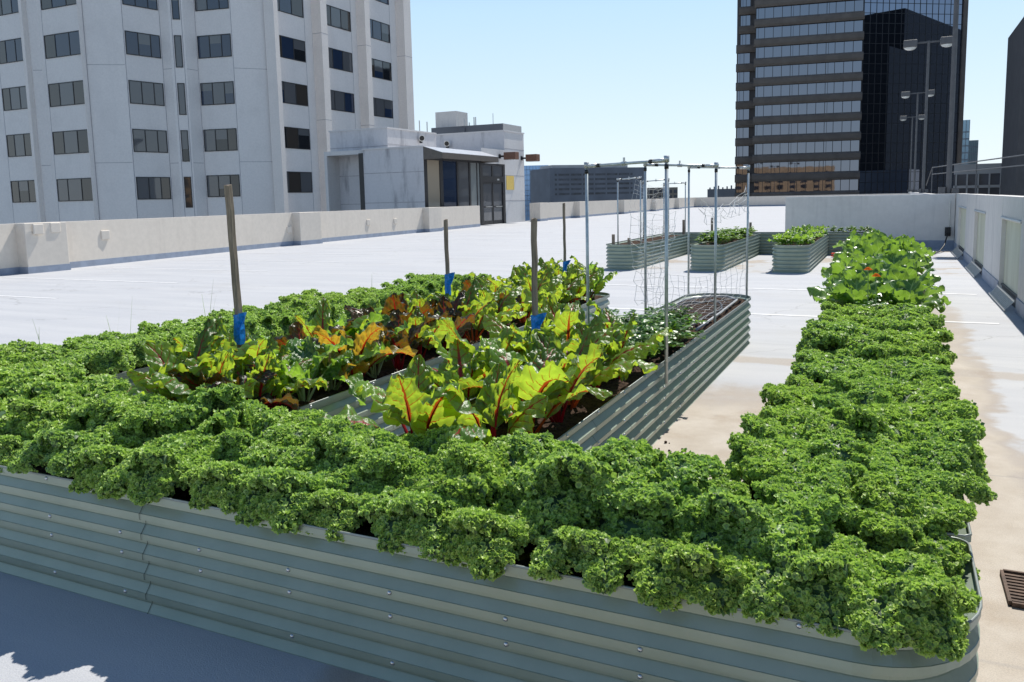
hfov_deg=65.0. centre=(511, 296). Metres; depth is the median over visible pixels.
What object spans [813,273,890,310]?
collard plant
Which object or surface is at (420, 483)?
kale plant
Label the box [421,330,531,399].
chard plant
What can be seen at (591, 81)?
sky
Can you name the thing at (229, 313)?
kale plant
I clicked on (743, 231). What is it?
bean plant
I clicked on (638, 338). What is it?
parsley plant
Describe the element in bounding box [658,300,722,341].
drip hose
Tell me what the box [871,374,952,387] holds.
kale plant
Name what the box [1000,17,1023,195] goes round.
office block
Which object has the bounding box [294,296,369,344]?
chard plant
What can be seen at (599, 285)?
chard plant
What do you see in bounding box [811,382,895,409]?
kale plant
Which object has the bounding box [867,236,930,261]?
collard plant
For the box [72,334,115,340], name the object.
kale plant
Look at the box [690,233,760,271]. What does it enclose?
garden planter
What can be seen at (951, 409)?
kale plant
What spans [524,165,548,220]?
office block
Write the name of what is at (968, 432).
kale plant
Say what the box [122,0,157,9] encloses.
window
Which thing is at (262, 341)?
chard plant
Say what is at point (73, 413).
kale plant
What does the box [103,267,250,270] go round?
parking line
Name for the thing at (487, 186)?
door leaf
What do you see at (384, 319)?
chard plant
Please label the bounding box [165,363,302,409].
chard plant
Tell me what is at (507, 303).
chard plant
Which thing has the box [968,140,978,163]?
glass tower
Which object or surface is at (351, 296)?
kale plant
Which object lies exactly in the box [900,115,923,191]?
lamp post
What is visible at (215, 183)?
window
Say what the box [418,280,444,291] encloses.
kale plant
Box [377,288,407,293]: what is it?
kale plant
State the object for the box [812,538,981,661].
kale plant
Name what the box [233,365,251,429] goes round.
wooden stake
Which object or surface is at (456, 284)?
kale plant
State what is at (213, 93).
window
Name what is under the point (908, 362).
kale plant
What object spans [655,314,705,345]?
parsley plant
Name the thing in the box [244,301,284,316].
kale plant
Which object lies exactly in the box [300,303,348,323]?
kale plant
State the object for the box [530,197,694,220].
parapet wall
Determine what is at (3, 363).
kale plant
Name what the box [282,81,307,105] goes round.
window
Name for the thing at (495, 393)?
chard plant
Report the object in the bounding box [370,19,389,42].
window
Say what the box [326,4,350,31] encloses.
window
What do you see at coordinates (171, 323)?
kale plant
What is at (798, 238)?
squash plant
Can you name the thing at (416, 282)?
kale plant
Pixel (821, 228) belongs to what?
squash plant
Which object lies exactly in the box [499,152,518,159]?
wall lamp
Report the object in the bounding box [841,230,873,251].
collard plant
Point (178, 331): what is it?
kale plant
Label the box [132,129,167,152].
window
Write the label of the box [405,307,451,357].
chard plant
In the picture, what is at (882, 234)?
collard plant
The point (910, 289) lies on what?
collard plant
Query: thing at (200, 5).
window
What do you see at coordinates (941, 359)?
kale plant
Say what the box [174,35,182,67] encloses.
window
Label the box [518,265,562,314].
chard plant
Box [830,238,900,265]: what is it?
collard plant
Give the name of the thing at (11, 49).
window
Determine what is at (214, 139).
window
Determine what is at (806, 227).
squash plant
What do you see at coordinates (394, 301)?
chard plant
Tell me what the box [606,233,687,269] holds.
garden planter
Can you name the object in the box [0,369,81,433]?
kale plant
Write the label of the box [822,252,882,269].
collard plant
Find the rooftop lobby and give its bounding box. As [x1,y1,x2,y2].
[324,127,524,224]
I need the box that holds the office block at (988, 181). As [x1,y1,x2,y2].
[953,163,1001,194]
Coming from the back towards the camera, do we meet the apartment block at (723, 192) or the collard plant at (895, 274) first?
the apartment block at (723, 192)
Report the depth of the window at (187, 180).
65.60 m
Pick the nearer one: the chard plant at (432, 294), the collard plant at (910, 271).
the chard plant at (432, 294)
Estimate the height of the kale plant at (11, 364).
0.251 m
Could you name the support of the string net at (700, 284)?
hanging from the pipe trellis at (715, 165)
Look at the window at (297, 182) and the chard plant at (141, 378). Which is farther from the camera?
the window at (297, 182)
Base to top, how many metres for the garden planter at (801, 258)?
0.565 m
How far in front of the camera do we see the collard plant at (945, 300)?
7.27 m
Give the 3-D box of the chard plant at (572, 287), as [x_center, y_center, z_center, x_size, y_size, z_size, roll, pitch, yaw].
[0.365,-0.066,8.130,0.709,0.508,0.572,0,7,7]
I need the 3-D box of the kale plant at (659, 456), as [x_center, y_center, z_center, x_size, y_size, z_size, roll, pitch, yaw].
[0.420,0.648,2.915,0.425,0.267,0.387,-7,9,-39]
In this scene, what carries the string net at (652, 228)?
hanging from the pipe trellis at (668, 204)
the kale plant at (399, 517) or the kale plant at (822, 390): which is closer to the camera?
the kale plant at (399, 517)
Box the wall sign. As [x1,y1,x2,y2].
[506,176,513,189]
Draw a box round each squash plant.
[767,233,793,244]
[780,231,813,244]
[785,226,804,232]
[795,224,810,228]
[799,230,818,238]
[800,229,819,236]
[802,233,815,244]
[805,229,823,237]
[811,225,829,234]
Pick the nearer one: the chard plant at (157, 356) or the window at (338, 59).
the chard plant at (157, 356)
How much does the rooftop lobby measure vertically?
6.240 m
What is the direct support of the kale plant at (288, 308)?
on the garden planter at (122, 374)
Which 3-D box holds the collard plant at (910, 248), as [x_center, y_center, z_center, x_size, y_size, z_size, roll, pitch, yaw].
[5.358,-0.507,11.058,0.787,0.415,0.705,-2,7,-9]
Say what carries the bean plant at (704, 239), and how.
in the garden planter at (730, 252)
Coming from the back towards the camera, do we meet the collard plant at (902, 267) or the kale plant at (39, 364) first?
the collard plant at (902, 267)
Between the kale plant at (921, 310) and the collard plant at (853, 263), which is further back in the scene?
the collard plant at (853, 263)
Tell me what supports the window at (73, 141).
in the office tower at (123, 109)
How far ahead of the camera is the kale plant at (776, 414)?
3.52 m
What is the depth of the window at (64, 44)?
62.46 m
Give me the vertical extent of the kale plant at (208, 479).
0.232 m
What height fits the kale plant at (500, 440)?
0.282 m
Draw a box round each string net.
[629,181,668,209]
[629,210,675,304]
[638,216,675,239]
[647,251,746,313]
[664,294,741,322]
[698,186,748,224]
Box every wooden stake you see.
[224,184,246,347]
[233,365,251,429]
[444,219,454,294]
[531,218,546,329]
[562,203,570,303]
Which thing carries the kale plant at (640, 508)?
on the garden planter at (357, 602)
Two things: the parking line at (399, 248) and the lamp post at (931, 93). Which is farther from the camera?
the lamp post at (931, 93)
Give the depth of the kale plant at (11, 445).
3.58 m
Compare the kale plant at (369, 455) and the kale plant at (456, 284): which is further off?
the kale plant at (456, 284)
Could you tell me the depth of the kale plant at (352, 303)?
7.70 m
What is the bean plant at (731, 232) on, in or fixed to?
on the garden planter at (730, 252)
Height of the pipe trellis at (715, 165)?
1.580 m
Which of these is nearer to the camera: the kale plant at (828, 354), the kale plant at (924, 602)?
the kale plant at (924, 602)
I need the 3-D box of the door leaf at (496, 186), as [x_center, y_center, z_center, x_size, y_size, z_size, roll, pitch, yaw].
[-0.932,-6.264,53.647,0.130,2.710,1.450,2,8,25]
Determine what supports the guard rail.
attached to the side wall at (988, 245)
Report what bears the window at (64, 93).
in the office tower at (123, 109)
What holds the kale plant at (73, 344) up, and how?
on the garden planter at (122, 374)
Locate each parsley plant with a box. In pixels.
[586,309,642,325]
[623,307,679,330]
[626,310,691,350]
[626,315,685,346]
[627,325,668,356]
[644,303,706,326]
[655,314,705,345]
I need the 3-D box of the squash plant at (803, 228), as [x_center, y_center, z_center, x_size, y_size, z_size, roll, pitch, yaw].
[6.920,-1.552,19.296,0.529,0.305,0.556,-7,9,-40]
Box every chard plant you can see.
[126,332,231,398]
[127,318,237,396]
[150,348,256,403]
[164,314,291,380]
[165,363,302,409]
[184,338,328,409]
[212,325,269,353]
[233,330,278,354]
[234,345,327,409]
[253,335,355,401]
[274,319,351,352]
[288,330,379,404]
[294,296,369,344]
[308,312,393,336]
[311,322,417,378]
[314,354,463,434]
[319,320,407,388]
[344,292,409,322]
[347,305,414,322]
[374,289,462,313]
[376,308,448,369]
[404,283,463,302]
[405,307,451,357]
[412,298,437,315]
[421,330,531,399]
[426,292,475,351]
[427,278,494,342]
[427,286,489,298]
[428,355,548,449]
[429,287,526,340]
[436,317,555,394]
[458,336,612,433]
[459,272,520,300]
[461,285,523,325]
[462,279,485,290]
[466,326,579,398]
[473,276,522,334]
[481,275,522,285]
[482,314,607,352]
[487,268,553,323]
[487,321,657,408]
[497,265,564,284]
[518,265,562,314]
[519,315,603,422]
[521,288,585,340]
[525,322,658,394]
[537,259,562,277]
[537,266,582,303]
[538,257,591,303]
[540,264,599,303]
[545,257,558,268]
[553,264,561,275]
[560,261,612,297]
[570,255,617,301]
[586,300,672,378]
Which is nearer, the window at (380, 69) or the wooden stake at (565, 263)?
the wooden stake at (565, 263)
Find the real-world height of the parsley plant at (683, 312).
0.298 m
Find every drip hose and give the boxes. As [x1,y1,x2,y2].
[648,295,737,330]
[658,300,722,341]
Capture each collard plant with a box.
[807,271,881,302]
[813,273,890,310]
[821,257,857,277]
[821,257,879,287]
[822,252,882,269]
[827,264,882,289]
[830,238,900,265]
[831,238,868,260]
[832,228,879,247]
[833,240,859,261]
[833,269,882,299]
[837,233,903,259]
[839,252,864,261]
[840,232,887,246]
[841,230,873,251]
[847,258,877,269]
[862,262,934,289]
[865,248,933,280]
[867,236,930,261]
[870,274,945,312]
[874,263,941,295]
[880,260,936,288]
[881,279,950,305]
[882,245,933,270]
[883,251,940,282]
[886,236,935,260]
[891,236,935,252]
[895,234,930,256]
[901,252,934,281]
[908,246,927,258]
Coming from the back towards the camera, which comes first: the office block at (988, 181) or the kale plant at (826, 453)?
the office block at (988, 181)
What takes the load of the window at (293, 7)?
in the office tower at (123, 109)
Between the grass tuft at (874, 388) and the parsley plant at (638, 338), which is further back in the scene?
the parsley plant at (638, 338)
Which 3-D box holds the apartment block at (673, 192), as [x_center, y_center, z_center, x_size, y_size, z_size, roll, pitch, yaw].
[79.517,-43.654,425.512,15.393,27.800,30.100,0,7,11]
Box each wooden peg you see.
[612,234,614,244]
[682,220,684,234]
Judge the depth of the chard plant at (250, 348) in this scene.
4.49 m
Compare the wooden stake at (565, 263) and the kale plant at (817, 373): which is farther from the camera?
the wooden stake at (565, 263)
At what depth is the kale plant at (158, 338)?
5.63 m
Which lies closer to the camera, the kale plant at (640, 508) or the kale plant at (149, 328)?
the kale plant at (640, 508)
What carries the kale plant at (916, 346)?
on the garden planter at (965, 533)
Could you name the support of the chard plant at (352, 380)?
on the garden planter at (332, 402)
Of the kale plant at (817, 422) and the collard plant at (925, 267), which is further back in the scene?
the collard plant at (925, 267)
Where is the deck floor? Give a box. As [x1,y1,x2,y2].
[0,206,1023,681]
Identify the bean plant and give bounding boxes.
[694,234,713,244]
[696,230,722,243]
[705,230,733,244]
[717,231,736,243]
[720,228,739,242]
[733,226,752,234]
[829,225,844,232]
[842,225,857,231]
[856,225,871,232]
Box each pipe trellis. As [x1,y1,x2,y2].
[584,156,668,384]
[616,176,641,243]
[642,178,669,242]
[643,161,717,336]
[663,182,685,238]
[687,164,749,297]
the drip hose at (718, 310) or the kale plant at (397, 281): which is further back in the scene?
the kale plant at (397, 281)
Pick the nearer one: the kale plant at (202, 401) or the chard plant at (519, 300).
the kale plant at (202, 401)
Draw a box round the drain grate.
[1000,569,1023,608]
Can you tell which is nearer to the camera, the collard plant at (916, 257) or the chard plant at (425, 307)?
the chard plant at (425, 307)
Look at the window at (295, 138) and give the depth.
68.90 m
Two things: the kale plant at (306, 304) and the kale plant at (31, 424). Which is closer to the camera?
the kale plant at (31, 424)
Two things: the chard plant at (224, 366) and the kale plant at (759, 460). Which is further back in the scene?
the chard plant at (224, 366)
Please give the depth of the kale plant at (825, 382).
4.33 m
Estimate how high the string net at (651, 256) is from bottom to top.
0.902 m
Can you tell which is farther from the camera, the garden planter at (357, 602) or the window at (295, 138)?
the window at (295, 138)
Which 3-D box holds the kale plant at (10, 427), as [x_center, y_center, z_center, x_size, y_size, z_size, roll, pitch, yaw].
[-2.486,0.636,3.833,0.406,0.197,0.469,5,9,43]
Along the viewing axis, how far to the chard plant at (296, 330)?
5.21 m
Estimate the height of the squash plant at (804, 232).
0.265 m
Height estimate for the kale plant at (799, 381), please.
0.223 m
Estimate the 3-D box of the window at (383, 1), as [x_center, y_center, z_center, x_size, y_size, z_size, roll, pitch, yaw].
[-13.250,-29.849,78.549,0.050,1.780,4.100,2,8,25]
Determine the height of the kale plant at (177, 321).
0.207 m
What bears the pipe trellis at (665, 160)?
on the garden planter at (651, 407)
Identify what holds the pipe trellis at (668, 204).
attached to the garden planter at (619, 256)
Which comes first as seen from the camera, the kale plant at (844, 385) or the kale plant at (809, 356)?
the kale plant at (844, 385)
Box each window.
[0,0,18,15]
[0,38,22,63]
[2,86,27,110]
[6,133,31,156]
[10,180,35,202]
[40,0,75,9]
[44,30,80,58]
[48,80,84,106]
[52,129,88,154]
[56,178,92,201]
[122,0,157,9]
[124,30,160,58]
[128,80,164,105]
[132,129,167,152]
[136,177,171,199]
[171,0,179,19]
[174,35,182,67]
[177,83,186,114]
[180,130,189,161]
[184,177,192,207]
[194,0,228,10]
[197,33,231,58]
[200,81,234,105]
[203,128,237,151]
[206,174,240,196]
[277,0,303,17]
[279,35,305,62]
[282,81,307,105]
[284,126,309,149]
[287,171,312,192]
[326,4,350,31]
[328,47,352,72]
[330,90,354,112]
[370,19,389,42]
[371,58,391,80]
[373,97,392,118]
[376,0,388,4]
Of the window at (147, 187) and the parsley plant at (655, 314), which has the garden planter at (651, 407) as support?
the parsley plant at (655, 314)
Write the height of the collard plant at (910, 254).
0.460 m
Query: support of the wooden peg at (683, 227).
attached to the garden planter at (619, 256)
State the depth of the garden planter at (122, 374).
5.55 m
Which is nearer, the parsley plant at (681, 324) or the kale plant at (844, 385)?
the kale plant at (844, 385)
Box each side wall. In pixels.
[785,194,955,248]
[908,192,1023,320]
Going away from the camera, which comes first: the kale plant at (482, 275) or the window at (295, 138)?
the kale plant at (482, 275)
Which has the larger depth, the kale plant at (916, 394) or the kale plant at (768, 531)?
the kale plant at (916, 394)
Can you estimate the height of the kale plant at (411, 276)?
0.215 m
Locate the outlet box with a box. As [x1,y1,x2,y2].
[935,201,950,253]
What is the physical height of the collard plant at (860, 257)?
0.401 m
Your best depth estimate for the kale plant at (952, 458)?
2.91 m
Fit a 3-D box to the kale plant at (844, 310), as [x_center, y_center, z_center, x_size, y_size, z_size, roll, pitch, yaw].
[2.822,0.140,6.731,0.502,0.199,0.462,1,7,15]
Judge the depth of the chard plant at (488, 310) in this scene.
6.57 m
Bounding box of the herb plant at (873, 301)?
[856,295,902,307]
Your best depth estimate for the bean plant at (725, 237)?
17.47 m
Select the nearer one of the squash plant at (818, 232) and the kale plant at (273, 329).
the kale plant at (273, 329)
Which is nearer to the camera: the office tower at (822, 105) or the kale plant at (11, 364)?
the kale plant at (11, 364)
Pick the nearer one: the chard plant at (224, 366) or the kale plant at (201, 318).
the chard plant at (224, 366)
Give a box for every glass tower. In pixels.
[961,120,969,163]
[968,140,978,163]
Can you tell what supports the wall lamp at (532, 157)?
attached to the rooftop lobby
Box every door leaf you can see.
[483,182,492,223]
[492,182,502,223]
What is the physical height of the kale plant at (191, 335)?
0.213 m
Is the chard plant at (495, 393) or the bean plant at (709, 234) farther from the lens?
the bean plant at (709, 234)
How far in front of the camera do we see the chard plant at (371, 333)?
5.08 m
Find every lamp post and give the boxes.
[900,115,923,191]
[901,90,934,191]
[903,36,951,192]
[938,0,958,193]
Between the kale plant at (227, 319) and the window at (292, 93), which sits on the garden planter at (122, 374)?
the kale plant at (227, 319)
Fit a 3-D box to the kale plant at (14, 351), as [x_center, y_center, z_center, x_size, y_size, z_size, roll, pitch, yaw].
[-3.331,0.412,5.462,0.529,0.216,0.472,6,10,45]
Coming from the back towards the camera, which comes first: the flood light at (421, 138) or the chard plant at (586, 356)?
the flood light at (421, 138)
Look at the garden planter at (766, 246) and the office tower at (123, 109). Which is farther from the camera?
the office tower at (123, 109)
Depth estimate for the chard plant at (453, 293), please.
6.76 m
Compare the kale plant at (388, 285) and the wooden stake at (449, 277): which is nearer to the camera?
the wooden stake at (449, 277)
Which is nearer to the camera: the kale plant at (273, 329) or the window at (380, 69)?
the kale plant at (273, 329)
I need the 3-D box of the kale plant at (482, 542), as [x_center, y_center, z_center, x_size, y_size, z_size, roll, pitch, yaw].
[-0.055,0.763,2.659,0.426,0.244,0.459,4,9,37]
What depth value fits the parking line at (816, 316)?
10.63 m
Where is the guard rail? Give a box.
[926,154,1023,193]
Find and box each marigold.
[864,267,871,306]
[873,273,879,309]
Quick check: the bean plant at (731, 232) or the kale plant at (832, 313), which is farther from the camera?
the bean plant at (731, 232)
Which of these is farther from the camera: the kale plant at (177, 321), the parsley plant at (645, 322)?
the kale plant at (177, 321)
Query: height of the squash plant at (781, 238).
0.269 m
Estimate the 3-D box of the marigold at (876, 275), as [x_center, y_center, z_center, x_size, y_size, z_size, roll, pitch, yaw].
[2.939,0.061,6.506,0.073,0.502,0.074,2,8,25]
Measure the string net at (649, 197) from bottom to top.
0.730 m
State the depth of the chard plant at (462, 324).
6.18 m
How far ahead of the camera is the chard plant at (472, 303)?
6.30 m
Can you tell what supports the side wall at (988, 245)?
on the deck floor
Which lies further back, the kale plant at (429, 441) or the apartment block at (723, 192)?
the apartment block at (723, 192)
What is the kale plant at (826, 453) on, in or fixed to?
on the garden planter at (965, 533)
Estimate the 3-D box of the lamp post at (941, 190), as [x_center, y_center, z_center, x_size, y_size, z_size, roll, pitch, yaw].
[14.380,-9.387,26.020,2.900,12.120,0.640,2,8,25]
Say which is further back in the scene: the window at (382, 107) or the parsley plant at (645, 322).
the window at (382, 107)
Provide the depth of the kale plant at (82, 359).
5.19 m
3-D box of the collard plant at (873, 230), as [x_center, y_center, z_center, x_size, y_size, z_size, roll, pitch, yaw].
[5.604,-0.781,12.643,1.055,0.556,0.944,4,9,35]
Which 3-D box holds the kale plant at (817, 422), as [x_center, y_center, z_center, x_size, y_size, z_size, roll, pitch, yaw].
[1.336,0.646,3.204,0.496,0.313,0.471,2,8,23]
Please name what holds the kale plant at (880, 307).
on the garden planter at (965, 533)
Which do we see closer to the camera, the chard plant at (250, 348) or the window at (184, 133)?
the chard plant at (250, 348)
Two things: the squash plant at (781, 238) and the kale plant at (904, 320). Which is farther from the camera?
the squash plant at (781, 238)
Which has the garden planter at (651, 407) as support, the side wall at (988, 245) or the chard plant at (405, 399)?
the chard plant at (405, 399)
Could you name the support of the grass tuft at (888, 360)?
on the garden planter at (965, 533)
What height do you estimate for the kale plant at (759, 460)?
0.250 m
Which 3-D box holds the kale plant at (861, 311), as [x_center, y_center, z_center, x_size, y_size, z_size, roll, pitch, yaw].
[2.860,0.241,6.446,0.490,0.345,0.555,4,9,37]
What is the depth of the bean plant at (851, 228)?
20.84 m
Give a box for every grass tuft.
[34,325,42,355]
[850,357,898,405]
[878,322,908,377]
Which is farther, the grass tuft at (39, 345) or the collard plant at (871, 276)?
the collard plant at (871, 276)
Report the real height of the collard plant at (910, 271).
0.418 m
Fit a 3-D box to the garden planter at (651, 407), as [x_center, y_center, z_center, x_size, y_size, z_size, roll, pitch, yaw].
[1.030,0.585,6.307,0.739,0.505,6.320,2,8,25]
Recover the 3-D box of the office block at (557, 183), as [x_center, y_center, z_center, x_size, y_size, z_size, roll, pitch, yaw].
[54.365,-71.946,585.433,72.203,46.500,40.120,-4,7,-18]
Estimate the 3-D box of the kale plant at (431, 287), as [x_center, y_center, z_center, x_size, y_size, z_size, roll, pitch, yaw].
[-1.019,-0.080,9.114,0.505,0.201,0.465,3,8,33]
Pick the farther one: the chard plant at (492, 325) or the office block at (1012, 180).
the office block at (1012, 180)
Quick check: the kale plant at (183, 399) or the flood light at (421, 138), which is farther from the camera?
the flood light at (421, 138)
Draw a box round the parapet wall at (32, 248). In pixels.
[0,206,479,275]
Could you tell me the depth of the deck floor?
9.73 m
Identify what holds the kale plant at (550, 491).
on the garden planter at (357, 602)
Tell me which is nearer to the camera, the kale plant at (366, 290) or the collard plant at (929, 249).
the kale plant at (366, 290)
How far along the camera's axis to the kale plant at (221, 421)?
3.48 m
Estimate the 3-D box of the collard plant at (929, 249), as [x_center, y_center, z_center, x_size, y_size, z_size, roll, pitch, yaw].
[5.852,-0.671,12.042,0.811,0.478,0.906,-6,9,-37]
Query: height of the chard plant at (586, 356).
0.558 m
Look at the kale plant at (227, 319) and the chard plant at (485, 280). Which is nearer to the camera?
the kale plant at (227, 319)
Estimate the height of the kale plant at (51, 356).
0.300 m
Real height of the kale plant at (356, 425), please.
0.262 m
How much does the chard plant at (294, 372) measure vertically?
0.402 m
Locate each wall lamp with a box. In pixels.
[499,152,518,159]
[521,154,539,161]
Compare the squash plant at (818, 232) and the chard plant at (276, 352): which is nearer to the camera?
the chard plant at (276, 352)
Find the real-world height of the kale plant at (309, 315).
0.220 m
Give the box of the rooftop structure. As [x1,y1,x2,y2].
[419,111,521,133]
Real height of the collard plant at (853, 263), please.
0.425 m
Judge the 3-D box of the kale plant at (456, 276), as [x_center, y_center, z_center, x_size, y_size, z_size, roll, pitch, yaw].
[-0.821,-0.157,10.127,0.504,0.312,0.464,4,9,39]
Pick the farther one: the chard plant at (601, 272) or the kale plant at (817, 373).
the chard plant at (601, 272)
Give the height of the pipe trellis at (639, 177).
1.656 m
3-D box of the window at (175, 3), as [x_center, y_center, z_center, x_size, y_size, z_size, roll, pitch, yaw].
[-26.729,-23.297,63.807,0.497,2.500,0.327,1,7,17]
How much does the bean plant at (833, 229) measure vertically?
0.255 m
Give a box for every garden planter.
[0,463,982,681]
[97,328,302,394]
[242,291,609,435]
[398,293,750,452]
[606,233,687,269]
[669,232,862,254]
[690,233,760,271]
[743,348,971,541]
[772,233,828,272]
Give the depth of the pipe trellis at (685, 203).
21.91 m
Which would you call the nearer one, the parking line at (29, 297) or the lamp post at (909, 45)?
the parking line at (29, 297)
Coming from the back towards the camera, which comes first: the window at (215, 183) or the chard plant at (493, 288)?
the window at (215, 183)
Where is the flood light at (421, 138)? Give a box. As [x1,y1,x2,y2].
[419,135,424,142]
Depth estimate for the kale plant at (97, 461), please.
3.25 m
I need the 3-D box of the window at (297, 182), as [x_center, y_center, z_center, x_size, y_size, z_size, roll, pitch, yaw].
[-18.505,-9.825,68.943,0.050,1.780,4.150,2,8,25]
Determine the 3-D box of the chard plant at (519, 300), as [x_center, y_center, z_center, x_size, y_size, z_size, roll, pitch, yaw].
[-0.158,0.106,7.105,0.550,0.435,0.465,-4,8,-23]
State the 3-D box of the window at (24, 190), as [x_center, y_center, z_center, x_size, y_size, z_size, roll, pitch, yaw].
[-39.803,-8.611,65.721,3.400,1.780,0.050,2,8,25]
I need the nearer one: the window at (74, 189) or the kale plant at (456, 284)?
the kale plant at (456, 284)
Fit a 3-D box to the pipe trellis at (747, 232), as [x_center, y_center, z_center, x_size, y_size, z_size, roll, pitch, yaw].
[2.287,-0.670,8.942,0.684,1.605,0.036,2,8,27]
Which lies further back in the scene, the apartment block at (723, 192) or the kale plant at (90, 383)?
the apartment block at (723, 192)
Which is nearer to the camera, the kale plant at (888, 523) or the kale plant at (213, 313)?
the kale plant at (888, 523)
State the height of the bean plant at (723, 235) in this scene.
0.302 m
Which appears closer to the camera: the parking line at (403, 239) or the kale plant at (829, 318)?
the kale plant at (829, 318)
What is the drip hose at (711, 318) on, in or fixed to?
on the garden planter at (651, 407)
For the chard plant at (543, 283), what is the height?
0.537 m
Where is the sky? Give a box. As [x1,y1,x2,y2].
[410,0,1023,197]
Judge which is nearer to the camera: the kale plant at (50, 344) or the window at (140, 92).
the kale plant at (50, 344)
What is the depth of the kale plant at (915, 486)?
2.69 m
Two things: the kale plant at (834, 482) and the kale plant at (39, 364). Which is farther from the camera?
the kale plant at (39, 364)
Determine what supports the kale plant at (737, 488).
on the garden planter at (357, 602)
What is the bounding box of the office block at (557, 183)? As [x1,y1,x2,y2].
[530,165,643,202]
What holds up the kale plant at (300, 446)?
on the garden planter at (357, 602)
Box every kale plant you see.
[0,339,62,362]
[0,357,8,366]
[0,359,77,397]
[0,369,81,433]
[0,415,29,435]
[0,433,44,472]
[1,361,29,367]
[4,389,81,439]
[6,420,116,476]
[10,361,56,369]
[17,363,117,399]
[28,353,91,376]
[29,342,70,352]
[32,344,90,376]
[33,377,130,439]
[62,337,110,367]
[65,340,138,374]
[68,432,161,500]
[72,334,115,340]
[80,390,168,448]
[91,330,132,340]
[97,430,232,505]
[103,330,148,369]
[105,331,175,366]
[135,396,186,408]
[137,321,185,335]
[137,407,252,487]
[156,382,267,434]
[161,318,185,325]
[162,330,200,356]
[163,321,204,330]
[174,326,229,339]
[179,456,273,515]
[185,315,231,325]
[187,315,211,321]
[208,310,243,316]
[214,423,287,463]
[219,309,256,318]
[223,314,265,336]
[225,313,283,337]
[225,456,345,535]
[239,414,351,471]
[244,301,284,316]
[252,404,327,442]
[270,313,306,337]
[276,303,305,313]
[278,293,321,303]
[281,308,316,322]
[285,299,330,309]
[299,480,389,542]
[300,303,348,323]
[301,288,344,302]
[313,426,435,492]
[324,291,358,304]
[338,300,359,318]
[342,423,382,454]
[346,289,379,302]
[350,286,382,293]
[357,297,382,314]
[357,473,485,561]
[359,293,398,306]
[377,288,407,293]
[380,282,404,290]
[383,449,451,494]
[392,278,407,284]
[392,288,427,303]
[394,283,415,289]
[396,423,463,454]
[401,281,441,297]
[404,273,429,281]
[408,279,433,284]
[413,274,444,283]
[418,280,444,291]
[432,273,461,278]
[436,434,512,474]
[436,499,544,581]
[437,436,559,542]
[452,280,461,290]
[453,274,476,287]
[454,273,488,278]
[503,434,652,534]
[508,429,593,466]
[527,513,644,595]
[583,437,725,537]
[621,521,758,617]
[643,447,666,467]
[677,484,843,562]
[692,476,751,497]
[712,432,816,486]
[730,411,857,456]
[733,529,884,637]
[750,468,864,534]
[757,383,868,418]
[762,405,794,425]
[775,383,835,397]
[778,428,896,503]
[785,361,851,385]
[787,374,823,392]
[788,403,915,447]
[789,349,865,373]
[790,412,875,454]
[796,327,867,352]
[796,347,850,363]
[800,319,880,349]
[811,318,861,325]
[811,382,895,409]
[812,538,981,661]
[817,301,869,319]
[818,314,865,325]
[820,309,850,319]
[823,372,880,386]
[827,372,900,394]
[832,471,980,580]
[834,333,901,361]
[838,469,966,530]
[841,383,960,405]
[844,306,898,320]
[847,359,958,397]
[850,315,890,327]
[854,417,991,482]
[857,326,900,335]
[860,304,894,309]
[862,399,987,457]
[867,327,957,364]
[867,331,895,343]
[867,353,955,383]
[868,309,947,342]
[869,440,997,505]
[871,302,932,315]
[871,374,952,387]
[883,334,944,365]
[889,356,952,384]
[895,327,924,331]
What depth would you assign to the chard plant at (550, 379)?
3.81 m
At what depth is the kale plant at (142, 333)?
5.98 m
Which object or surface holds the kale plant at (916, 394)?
on the garden planter at (965, 533)
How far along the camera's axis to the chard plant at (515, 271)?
8.31 m
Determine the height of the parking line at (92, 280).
0.003 m
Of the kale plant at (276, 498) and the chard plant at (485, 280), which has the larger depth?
the chard plant at (485, 280)
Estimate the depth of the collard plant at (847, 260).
9.30 m
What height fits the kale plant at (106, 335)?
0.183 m
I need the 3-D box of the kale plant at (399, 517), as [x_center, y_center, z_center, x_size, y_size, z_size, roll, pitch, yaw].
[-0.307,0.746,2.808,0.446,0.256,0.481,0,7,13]
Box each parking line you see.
[0,295,56,298]
[4,277,171,282]
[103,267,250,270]
[176,259,319,261]
[363,239,443,239]
[381,248,418,248]
[605,284,976,294]
[610,308,999,324]
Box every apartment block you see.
[647,187,677,198]
[707,185,734,196]
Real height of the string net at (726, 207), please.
0.357 m
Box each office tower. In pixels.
[0,0,414,223]
[734,0,968,196]
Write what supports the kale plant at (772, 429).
on the garden planter at (965, 533)
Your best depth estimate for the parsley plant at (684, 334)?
5.97 m
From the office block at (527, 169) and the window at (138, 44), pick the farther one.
the office block at (527, 169)
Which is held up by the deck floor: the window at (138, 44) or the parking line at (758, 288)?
the parking line at (758, 288)
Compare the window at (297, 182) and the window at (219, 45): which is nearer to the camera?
the window at (219, 45)
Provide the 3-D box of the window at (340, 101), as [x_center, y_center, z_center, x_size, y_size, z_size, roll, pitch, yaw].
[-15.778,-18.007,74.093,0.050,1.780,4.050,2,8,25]
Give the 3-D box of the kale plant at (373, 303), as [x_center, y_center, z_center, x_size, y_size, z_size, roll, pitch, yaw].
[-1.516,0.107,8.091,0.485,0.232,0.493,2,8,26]
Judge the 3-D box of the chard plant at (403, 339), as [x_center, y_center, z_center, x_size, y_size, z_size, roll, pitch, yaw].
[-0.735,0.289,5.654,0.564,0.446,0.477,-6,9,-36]
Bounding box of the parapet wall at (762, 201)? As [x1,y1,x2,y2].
[695,193,909,206]

